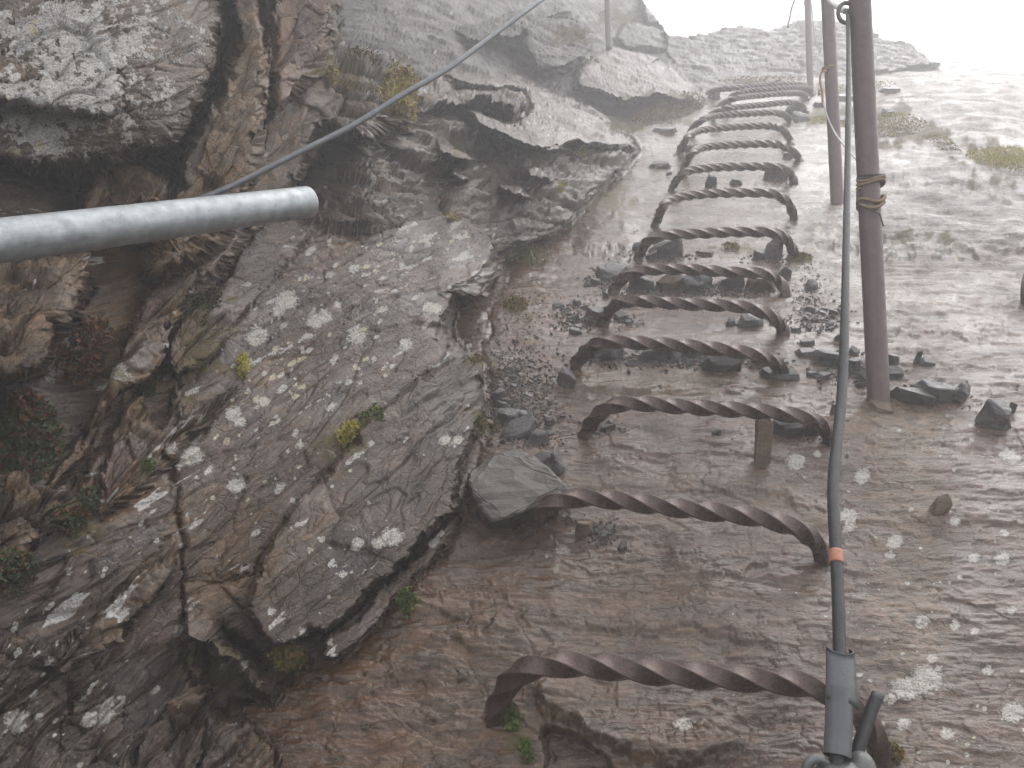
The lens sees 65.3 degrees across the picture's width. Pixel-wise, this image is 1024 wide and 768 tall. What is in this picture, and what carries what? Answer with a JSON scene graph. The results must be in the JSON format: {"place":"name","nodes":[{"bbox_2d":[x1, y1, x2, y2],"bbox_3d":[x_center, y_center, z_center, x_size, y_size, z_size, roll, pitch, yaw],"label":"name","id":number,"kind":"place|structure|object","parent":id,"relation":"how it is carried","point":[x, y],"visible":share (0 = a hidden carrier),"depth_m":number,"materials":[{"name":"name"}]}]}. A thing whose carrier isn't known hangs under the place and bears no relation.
{"place":"outdoors","nodes":[
{"label":"outdoors","id":0,"kind":"place"},
{"bbox_2d":[0,0,707,767],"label":"cliff","id":1,"kind":"structure","parent":0,"point":[206,566],"depth_m":1.44,"materials":[{"name":"stone"}]},
{"bbox_2d":[0,545,40,594],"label":"alpine plant","id":2,"kind":"object","parent":1,"relation":"on","point":[11,576],"visible":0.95,"depth_m":1.02,"materials":[{"name":"green plant"}]},
{"bbox_2d":[3,385,43,426],"bbox_3d":[-0.691,0.036,1.130,0.073,0.071,0.050,-4,-7,34],"label":"alpine plant","id":3,"kind":"object","parent":1,"relation":"on","point":[19,396],"visible":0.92,"depth_m":1.12,"materials":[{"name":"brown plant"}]},
{"bbox_2d":[0,394,65,485],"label":"alpine plant","id":4,"kind":"object","parent":1,"relation":"on","point":[33,439],"visible":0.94,"depth_m":1.11,"materials":[{"name":"green plant"}]},
{"bbox_2d":[46,485,100,538],"bbox_3d":[-0.609,0.179,1.116,0.048,0.074,0.085,0,-6,0],"label":"alpine plant","id":5,"kind":"object","parent":1,"relation":"on","point":[85,499],"visible":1,"depth_m":1.12,"materials":[{"name":"green plant"}]},
{"bbox_2d":[55,314,115,388],"bbox_3d":[-0.681,-0.053,1.255,0.070,0.124,0.131,-2,-6,17],"label":"alpine plant","id":6,"kind":"object","parent":1,"relation":"on","point":[93,348],"visible":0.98,"depth_m":1.25,"materials":[{"name":"brown plant"}]},
{"bbox_2d":[0,0,229,178],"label":"boulder","id":7,"kind":"object","parent":1,"relation":"on","point":[103,85],"visible":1,"depth_m":1.27,"materials":[{"name":"stone"}]},
{"bbox_2d":[135,372,159,398],"bbox_3d":[-0.625,0.001,1.367,0.050,0.077,0.067,0,-6,0],"label":"alpine plant","id":8,"kind":"object","parent":1,"relation":"on","point":[147,386],"visible":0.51,"depth_m":1.35,"materials":[{"name":"green plant"}]},
{"bbox_2d":[141,457,158,471],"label":"moss cushion","id":9,"kind":"object","parent":1,"relation":"on","point":[151,464],"visible":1,"depth_m":1.24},
{"bbox_2d":[0,186,318,263],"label":"galvanised pipe","id":10,"kind":"object","parent":1,"relation":"attached to","point":[36,236],"visible":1,"depth_m":0.99,"materials":[{"name":"metal"}]},
{"bbox_2d":[183,282,222,325],"bbox_3d":[-0.602,-0.157,1.552,0.063,0.107,0.141,1,-6,-5],"label":"alpine plant","id":11,"kind":"object","parent":1,"relation":"on","point":[208,294],"visible":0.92,"depth_m":1.55,"materials":[{"name":"green plant"}]},
{"bbox_2d":[235,351,250,378],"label":"moss cushion","id":12,"kind":"object","parent":1,"relation":"on","point":[243,360],"visible":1,"depth_m":1.52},
{"bbox_2d":[268,642,308,672],"bbox_3d":[-0.326,0.400,1.166,0.057,0.052,0.057,1,-6,-12],"label":"moss cushion","id":13,"kind":"object","parent":1,"relation":"on","point":[295,652],"visible":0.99,"depth_m":1.16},
{"bbox_2d":[325,64,341,86],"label":"moss cushion","id":14,"kind":"object","parent":1,"relation":"on","point":[330,77],"visible":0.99,"depth_m":2.20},
{"bbox_2d":[335,419,361,449],"bbox_3d":[-0.301,0.094,1.488,0.054,0.060,0.095,0,-6,0],"label":"moss cushion","id":15,"kind":"object","parent":1,"relation":"on","point":[351,427],"visible":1,"depth_m":1.48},
{"bbox_2d":[343,45,381,63],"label":"moss cushion","id":16,"kind":"object","parent":1,"relation":"on","point":[358,51],"visible":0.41,"depth_m":2.49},
{"bbox_2d":[197,0,544,196],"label":"wire rope","id":17,"kind":"object","parent":1,"relation":"on","point":[348,127],"visible":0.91,"depth_m":1.63,"materials":[{"name":"metal"}]},
{"bbox_2d":[359,402,386,423],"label":"moss cushion","id":18,"kind":"object","parent":1,"relation":"on","point":[374,409],"visible":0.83,"depth_m":1.46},
{"bbox_2d":[373,61,421,130],"bbox_3d":[-0.349,-0.866,2.407,0.169,0.291,0.314,0,-6,0],"label":"moss cushion","id":19,"kind":"object","parent":1,"relation":"on","point":[398,82],"visible":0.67,"depth_m":2.37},
{"bbox_2d":[475,411,488,435],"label":"moss cushion","id":20,"kind":"object","parent":1,"relation":"on","point":[483,419],"visible":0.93,"depth_m":1.64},
{"bbox_2d":[506,246,524,263],"bbox_3d":[-0.001,-0.453,2.765,0.111,0.143,0.191,0,-6,0],"label":"grass tuft","id":21,"kind":"object","parent":1,"relation":"on","point":[512,251],"visible":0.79,"depth_m":2.74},
{"bbox_2d":[519,241,551,265],"bbox_3d":[0.081,-0.447,2.748,0.131,0.152,0.179,0,-6,0],"label":"grass tuft","id":22,"kind":"object","parent":1,"relation":"on","point":[537,252],"visible":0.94,"depth_m":2.76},
{"bbox_2d":[604,0,611,50],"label":"iron post","id":23,"kind":"object","parent":1,"relation":"on","point":[607,25],"visible":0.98,"depth_m":8.44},
{"bbox_2d":[660,90,704,108],"bbox_3d":[1.522,-2.498,7.122,0.382,0.333,0.545,-2,-6,19],"label":"moss cushion","id":24,"kind":"object","parent":1,"relation":"on","point":[691,95],"visible":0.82,"depth_m":6.99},
{"bbox_2d":[241,60,1023,767],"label":"rock slab","id":25,"kind":"object","parent":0,"point":[935,620],"visible":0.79,"depth_m":1.47,"materials":[{"name":"stone"}]},
{"bbox_2d":[395,586,417,618],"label":"moss cushion","id":26,"kind":"object","parent":25,"relation":"on","point":[404,594],"visible":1,"depth_m":1.25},
{"bbox_2d":[493,388,505,399],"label":"loose stone","id":27,"kind":"object","parent":25,"relation":"on","point":[498,393],"visible":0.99,"depth_m":1.86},
{"bbox_2d":[503,700,523,730],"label":"moss cushion","id":28,"kind":"object","parent":25,"relation":"on","point":[512,721],"visible":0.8,"depth_m":1.10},
{"bbox_2d":[500,295,528,311],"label":"moss cushion","id":29,"kind":"object","parent":25,"relation":"on","point":[512,302],"visible":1,"depth_m":2.31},
{"bbox_2d":[467,449,569,528],"bbox_3d":[0.013,0.198,1.510,0.202,0.150,0.261,0,-6,0],"label":"loose boulder","id":30,"kind":"object","parent":25,"relation":"on","point":[509,489],"visible":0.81,"depth_m":1.43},
{"bbox_2d":[518,737,535,763],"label":"moss cushion","id":31,"kind":"object","parent":25,"relation":"on","point":[525,745],"visible":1,"depth_m":1.06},
{"bbox_2d":[528,428,549,442],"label":"loose stone","id":32,"kind":"object","parent":25,"relation":"on","point":[537,435],"visible":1,"depth_m":1.68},
{"bbox_2d":[534,450,549,464],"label":"loose stone","id":33,"kind":"object","parent":25,"relation":"on","point":[543,457],"visible":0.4,"depth_m":1.60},
{"bbox_2d":[546,448,564,475],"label":"loose stone","id":34,"kind":"object","parent":25,"relation":"on","point":[555,465],"visible":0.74,"depth_m":1.57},
{"bbox_2d":[557,366,576,388],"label":"loose stone","id":35,"kind":"object","parent":25,"relation":"on","point":[566,378],"visible":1,"depth_m":1.88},
{"bbox_2d":[575,520,592,536],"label":"loose stone","id":36,"kind":"object","parent":25,"relation":"on","point":[583,528],"visible":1,"depth_m":1.42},
{"bbox_2d":[582,306,602,321],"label":"loose stone","id":37,"kind":"object","parent":25,"relation":"on","point":[593,313],"visible":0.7,"depth_m":2.22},
{"bbox_2d":[593,348,623,359],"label":"loose stone","id":38,"kind":"object","parent":25,"relation":"on","point":[609,354],"visible":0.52,"depth_m":1.99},
{"bbox_2d":[596,262,627,280],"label":"loose stone","id":39,"kind":"object","parent":25,"relation":"on","point":[609,271],"visible":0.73,"depth_m":2.57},
{"bbox_2d":[628,276,654,290],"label":"loose stone","id":40,"kind":"object","parent":25,"relation":"on","point":[643,283],"visible":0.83,"depth_m":2.47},
{"bbox_2d":[627,103,689,123],"bbox_3d":[1.198,-2.183,6.422,0.404,0.451,0.720,-4,-7,31],"label":"moss cushion","id":41,"kind":"object","parent":25,"relation":"on","point":[651,115],"visible":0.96,"depth_m":6.38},
{"bbox_2d":[649,161,670,168],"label":"loose stone","id":42,"kind":"object","parent":25,"relation":"on","point":[659,164],"visible":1,"depth_m":4.41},
{"bbox_2d":[652,127,676,134],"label":"loose stone","id":43,"kind":"object","parent":25,"relation":"on","point":[667,130],"visible":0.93,"depth_m":5.55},
{"bbox_2d":[648,239,682,256],"bbox_3d":[0.545,-0.483,2.808,0.125,0.082,0.068,-3,31,-5],"label":"loose stone","id":44,"kind":"object","parent":25,"relation":"on","point":[670,248],"visible":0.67,"depth_m":2.79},
{"bbox_2d":[655,274,682,290],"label":"loose stone","id":45,"kind":"object","parent":25,"relation":"on","point":[665,282],"visible":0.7,"depth_m":2.47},
{"bbox_2d":[515,488,829,566],"bbox_3d":[0.276,0.262,1.375,0.561,0.164,0.113,-1,-6,6],"label":"twisted rung","id":46,"kind":"object","parent":25,"relation":"attached to","point":[802,532],"visible":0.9,"depth_m":1.35,"materials":[{"name":"metal"}]},
{"bbox_2d":[570,335,789,374],"bbox_3d":[0.405,-0.050,1.894,0.541,0.127,0.152,0,-6,5],"label":"twisted rung","id":47,"kind":"object","parent":25,"relation":"attached to","point":[589,348],"visible":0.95,"depth_m":1.85,"materials":[{"name":"metal"}]},
{"bbox_2d":[484,651,892,767],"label":"twisted rung","id":48,"kind":"object","parent":25,"relation":"attached to","point":[516,676],"visible":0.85,"depth_m":1.03,"materials":[{"name":"metal"}]},
{"bbox_2d":[597,295,789,336],"bbox_3d":[0.480,-0.166,2.123,0.517,0.133,0.154,-1,-6,8],"label":"twisted rung","id":49,"kind":"object","parent":25,"relation":"attached to","point":[759,311],"visible":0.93,"depth_m":2.07,"materials":[{"name":"metal"}]},
{"bbox_2d":[608,263,791,296],"bbox_3d":[0.573,-0.301,2.418,0.565,0.130,0.092,0,-6,1],"label":"twisted rung","id":50,"kind":"object","parent":25,"relation":"attached to","point":[635,272],"visible":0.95,"depth_m":2.41,"materials":[{"name":"metal"}]},
{"bbox_2d":[577,395,832,446],"bbox_3d":[0.412,0.093,1.656,0.559,0.134,0.129,0,-6,3],"label":"twisted rung","id":51,"kind":"object","parent":25,"relation":"attached to","point":[600,413],"visible":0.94,"depth_m":1.62,"materials":[{"name":"metal"}]},
{"bbox_2d":[705,174,716,185],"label":"loose stone","id":52,"kind":"object","parent":25,"relation":"on","point":[711,180],"visible":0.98,"depth_m":3.91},
{"bbox_2d":[634,226,798,260],"bbox_3d":[0.717,-0.463,2.728,0.596,0.128,0.163,0,-6,-4],"label":"twisted rung","id":53,"kind":"object","parent":25,"relation":"attached to","point":[646,243],"visible":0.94,"depth_m":2.67,"materials":[{"name":"metal"}]},
{"bbox_2d":[700,356,743,372],"bbox_3d":[0.515,-0.057,1.933,0.105,0.057,0.061,-6,-30,-10],"label":"loose stone","id":54,"kind":"object","parent":25,"relation":"on","point":[721,364],"visible":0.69,"depth_m":1.92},
{"bbox_2d":[651,188,797,226],"bbox_3d":[0.864,-0.697,3.232,0.684,0.207,0.173,2,-6,-17],"label":"twisted rung","id":55,"kind":"object","parent":25,"relation":"attached to","point":[769,193],"visible":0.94,"depth_m":3.23,"materials":[{"name":"metal"}]},
{"bbox_2d":[721,240,740,250],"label":"moss cushion","id":56,"kind":"object","parent":25,"relation":"on","point":[727,243],"visible":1,"depth_m":2.88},
{"bbox_2d":[668,162,797,190],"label":"twisted rung","id":57,"kind":"object","parent":25,"relation":"attached to","point":[787,171],"visible":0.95,"depth_m":3.77,"materials":[{"name":"metal"}]},
{"bbox_2d":[677,122,794,155],"bbox_3d":[1.398,-1.498,4.929,1.040,0.315,0.258,3,-7,-27],"label":"twisted rung","id":58,"kind":"object","parent":25,"relation":"attached to","point":[694,132],"visible":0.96,"depth_m":4.95,"materials":[{"name":"metal"}]},
{"bbox_2d":[687,109,793,131],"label":"twisted rung","id":59,"kind":"object","parent":25,"relation":"attached to","point":[784,115],"visible":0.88,"depth_m":5.52,"materials":[{"name":"metal"}]},
{"bbox_2d":[680,140,803,169],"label":"twisted rung","id":60,"kind":"object","parent":25,"relation":"on","point":[793,152],"visible":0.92,"depth_m":4.36,"materials":[{"name":"metal"}]},
{"bbox_2d":[468,152,1019,558],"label":"gravel","id":61,"kind":"structure","parent":25,"relation":"on","point":[689,362],"depth_m":1.99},
{"bbox_2d":[496,408,519,422],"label":"loose stone","id":62,"kind":"object","parent":61,"relation":"on","point":[506,415],"visible":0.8,"depth_m":1.77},
{"bbox_2d":[499,412,535,438],"bbox_3d":[0.013,0.093,1.714,0.083,0.046,0.051,-3,36,-5],"label":"loose stone","id":63,"kind":"object","parent":61,"relation":"on","point":[524,426],"visible":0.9,"depth_m":1.71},
{"bbox_2d":[638,349,681,360],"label":"loose stone","id":64,"kind":"object","parent":61,"relation":"on","point":[646,355],"visible":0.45,"depth_m":1.98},
{"bbox_2d":[680,275,712,291],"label":"loose stone","id":65,"kind":"object","parent":61,"relation":"on","point":[699,283],"visible":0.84,"depth_m":2.46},
{"bbox_2d":[717,277,744,289],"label":"loose stone","id":66,"kind":"object","parent":61,"relation":"on","point":[733,283],"visible":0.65,"depth_m":2.48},
{"bbox_2d":[848,357,861,374],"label":"loose stone","id":67,"kind":"object","parent":61,"relation":"on","point":[854,366],"visible":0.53,"depth_m":1.94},
{"bbox_2d":[736,313,763,327],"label":"loose stone","id":68,"kind":"object","parent":25,"relation":"on","point":[748,320],"visible":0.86,"depth_m":2.18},
{"bbox_2d":[705,81,807,94],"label":"twisted rung","id":69,"kind":"object","parent":25,"relation":"attached to","point":[716,89],"visible":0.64,"depth_m":7.12,"materials":[{"name":"metal"}]},
{"bbox_2d":[709,99,808,113],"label":"twisted rung","id":70,"kind":"object","parent":25,"relation":"attached to","point":[769,104],"visible":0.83,"depth_m":5.97,"materials":[{"name":"metal"}]},
{"bbox_2d":[753,250,765,259],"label":"loose stone","id":71,"kind":"object","parent":25,"relation":"on","point":[759,254],"visible":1,"depth_m":2.75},
{"bbox_2d":[745,278,775,291],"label":"loose stone","id":72,"kind":"object","parent":25,"relation":"on","point":[760,284],"visible":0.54,"depth_m":2.46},
{"bbox_2d":[718,75,806,84],"bbox_3d":[2.865,-3.374,8.860,1.197,0.415,0.515,2,-6,-17],"label":"moss cushion","id":73,"kind":"object","parent":25,"relation":"on","point":[763,78],"visible":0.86,"depth_m":8.96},
{"bbox_2d":[716,90,810,106],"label":"twisted rung","id":74,"kind":"object","parent":25,"relation":"attached to","point":[773,94],"visible":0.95,"depth_m":6.54,"materials":[{"name":"metal"}]},
{"bbox_2d":[754,418,773,463],"bbox_3d":[0.506,0.126,1.609,0.034,0.115,0.014,0,11,0],"label":"wooden stake","id":75,"kind":"object","parent":25,"relation":"on","point":[764,428],"visible":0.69,"depth_m":1.60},
{"bbox_2d":[728,85,815,96],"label":"twisted rung","id":76,"kind":"object","parent":25,"relation":"attached to","point":[810,91],"visible":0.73,"depth_m":6.91,"materials":[{"name":"metal"}]},
{"bbox_2d":[764,239,782,258],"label":"loose stone","id":77,"kind":"object","parent":25,"relation":"on","point":[774,249],"visible":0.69,"depth_m":2.77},
{"bbox_2d":[763,170,788,179],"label":"loose stone","id":78,"kind":"object","parent":25,"relation":"on","point":[772,175],"visible":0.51,"depth_m":4.11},
{"bbox_2d":[759,367,799,380],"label":"loose stone","id":79,"kind":"object","parent":25,"relation":"on","point":[769,373],"visible":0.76,"depth_m":1.90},
{"bbox_2d":[778,267,791,278],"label":"loose stone","id":80,"kind":"object","parent":25,"relation":"on","point":[785,273],"visible":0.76,"depth_m":2.58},
{"bbox_2d":[772,419,805,437],"bbox_3d":[0.585,0.094,1.689,0.074,0.043,0.033,0,31,0],"label":"loose stone","id":81,"kind":"object","parent":25,"relation":"on","point":[790,430],"visible":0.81,"depth_m":1.68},
{"bbox_2d":[786,251,812,261],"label":"moss cushion","id":82,"kind":"object","parent":25,"relation":"on","point":[802,255],"visible":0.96,"depth_m":2.76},
{"bbox_2d":[791,111,809,121],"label":"loose stone","id":83,"kind":"object","parent":25,"relation":"on","point":[797,116],"visible":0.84,"depth_m":6.13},
{"bbox_2d":[794,347,814,356],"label":"loose stone","id":84,"kind":"object","parent":25,"relation":"on","point":[804,352],"visible":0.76,"depth_m":2.02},
{"bbox_2d":[804,0,813,89],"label":"iron post","id":85,"kind":"object","parent":25,"relation":"on","point":[809,44],"visible":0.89,"depth_m":7.96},
{"bbox_2d":[805,279,817,289],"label":"loose stone","id":86,"kind":"object","parent":25,"relation":"on","point":[811,284],"visible":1,"depth_m":2.48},
{"bbox_2d":[814,371,830,380],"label":"loose stone","id":87,"kind":"object","parent":25,"relation":"on","point":[823,375],"visible":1,"depth_m":1.90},
{"bbox_2d":[809,349,838,366],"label":"loose stone","id":88,"kind":"object","parent":25,"relation":"on","point":[822,356],"visible":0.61,"depth_m":1.97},
{"bbox_2d":[808,115,844,126],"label":"moss cushion","id":89,"kind":"object","parent":25,"relation":"on","point":[823,118],"visible":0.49,"depth_m":6.08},
{"bbox_2d":[821,0,843,203],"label":"iron post","id":90,"kind":"object","parent":25,"relation":"on","point":[832,102],"visible":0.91,"depth_m":3.59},
{"bbox_2d":[822,65,834,70],"bbox_3d":[1.433,-1.425,3.609,0.063,0.023,0.063,0,-6,0],"label":"rusty wire ring","id":91,"kind":"object","parent":90,"relation":"attached to","point":[827,67],"visible":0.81,"depth_m":3.58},
{"bbox_2d":[818,70,826,106],"bbox_3d":[1.377,-1.312,3.543,0.037,0.166,0.027,0,-6,0],"label":"orange cord","id":92,"kind":"object","parent":91,"relation":"hanging from","point":[821,90],"visible":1,"depth_m":3.54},
{"bbox_2d":[836,0,890,402],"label":"iron post","id":93,"kind":"object","parent":25,"relation":"on","point":[870,223],"visible":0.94,"depth_m":1.81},
{"bbox_2d":[826,0,848,14],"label":"white string","id":94,"kind":"object","parent":93,"relation":"attached to","point":[834,5],"visible":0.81,"depth_m":2.04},
{"bbox_2d":[823,11,883,765],"bbox_3d":[0.555,-0.202,1.315,0.061,1.390,0.974,-3,-7,25],"label":"safety cable","id":95,"kind":"object","parent":93,"relation":"hanging from","point":[841,701],"visible":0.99,"depth_m":0.96,"materials":[{"name":"grey metal"}]},
{"bbox_2d":[801,751,876,767],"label":"cable clamp","id":96,"kind":"object","parent":95,"relation":"attached to","point":[861,759],"visible":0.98,"depth_m":0.84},
{"bbox_2d":[856,175,885,190],"bbox_3d":[0.821,-0.458,1.828,0.064,0.034,0.064,0,-6,0],"label":"twine","id":97,"kind":"object","parent":93,"relation":"attached to","point":[864,182],"visible":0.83,"depth_m":1.81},
{"bbox_2d":[856,194,886,210],"bbox_3d":[0.822,-0.418,1.829,0.065,0.056,0.066,0,-6,0],"label":"twine","id":98,"kind":"object","parent":93,"relation":"attached to","point":[882,201],"visible":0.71,"depth_m":1.80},
{"bbox_2d":[868,400,892,413],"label":"loose stone","id":99,"kind":"object","parent":25,"relation":"on","point":[879,406],"visible":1,"depth_m":1.79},
{"bbox_2d":[851,115,926,137],"bbox_3d":[2.644,-1.802,5.593,0.444,0.386,0.641,-5,-8,37],"label":"moss cushion","id":100,"kind":"object","parent":25,"relation":"on","point":[888,126],"visible":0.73,"depth_m":5.54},
{"bbox_2d":[878,86,900,93],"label":"loose stone","id":101,"kind":"object","parent":25,"relation":"on","point":[890,90],"visible":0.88,"depth_m":7.54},
{"bbox_2d":[888,353,898,365],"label":"loose stone","id":102,"kind":"object","parent":25,"relation":"on","point":[893,359],"visible":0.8,"depth_m":1.97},
{"bbox_2d":[877,111,913,121],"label":"moss cushion","id":103,"kind":"object","parent":25,"relation":"on","point":[898,113],"visible":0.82,"depth_m":6.12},
{"bbox_2d":[889,366,903,377],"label":"loose stone","id":104,"kind":"object","parent":25,"relation":"on","point":[896,372],"visible":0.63,"depth_m":1.91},
{"bbox_2d":[889,742,905,764],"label":"moss cushion","id":105,"kind":"object","parent":25,"relation":"on","point":[895,749],"visible":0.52,"depth_m":1.04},
{"bbox_2d":[890,386,935,406],"bbox_3d":[0.912,0.023,1.822,0.100,0.052,0.047,7,-44,12],"label":"loose stone","id":106,"kind":"object","parent":25,"relation":"on","point":[916,396],"visible":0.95,"depth_m":1.80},
{"bbox_2d":[920,356,935,365],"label":"loose stone","id":107,"kind":"object","parent":25,"relation":"on","point":[925,361],"visible":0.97,"depth_m":1.98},
{"bbox_2d":[910,379,958,403],"bbox_3d":[0.972,0.012,1.832,0.102,0.060,0.056,16,-39,15],"label":"loose stone","id":108,"kind":"object","parent":25,"relation":"on","point":[941,392],"visible":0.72,"depth_m":1.81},
{"bbox_2d":[928,493,952,515],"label":"loose stone","id":109,"kind":"object","parent":25,"relation":"on","point":[941,505],"visible":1,"depth_m":1.47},
{"bbox_2d":[922,134,962,152],"bbox_3d":[2.632,-1.470,4.883,0.135,0.323,0.487,-1,-6,10],"label":"moss cushion","id":110,"kind":"object","parent":25,"relation":"on","point":[944,144],"visible":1,"depth_m":4.84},
{"bbox_2d":[953,380,970,402],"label":"loose stone","id":111,"kind":"object","parent":25,"relation":"on","point":[963,393],"visible":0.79,"depth_m":1.82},
{"bbox_2d":[975,398,1011,430],"bbox_3d":[1.058,0.067,1.741,0.073,0.064,0.069,-5,35,-31],"label":"loose stone","id":112,"kind":"object","parent":25,"relation":"on","point":[994,414],"visible":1,"depth_m":1.72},
{"bbox_2d":[965,144,1023,172],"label":"moss cushion","id":113,"kind":"object","parent":25,"relation":"on","point":[1005,160],"visible":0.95,"depth_m":4.29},
{"bbox_2d":[640,0,930,92],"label":"ridge","id":114,"kind":"structure","parent":0,"point":[702,62],"depth_m":9.87,"materials":[{"name":"stone"}]},
{"bbox_2d":[643,0,1023,71],"label":"sky","id":115,"kind":"structure","parent":0,"point":[989,32],"materials":[{"name":"white"}]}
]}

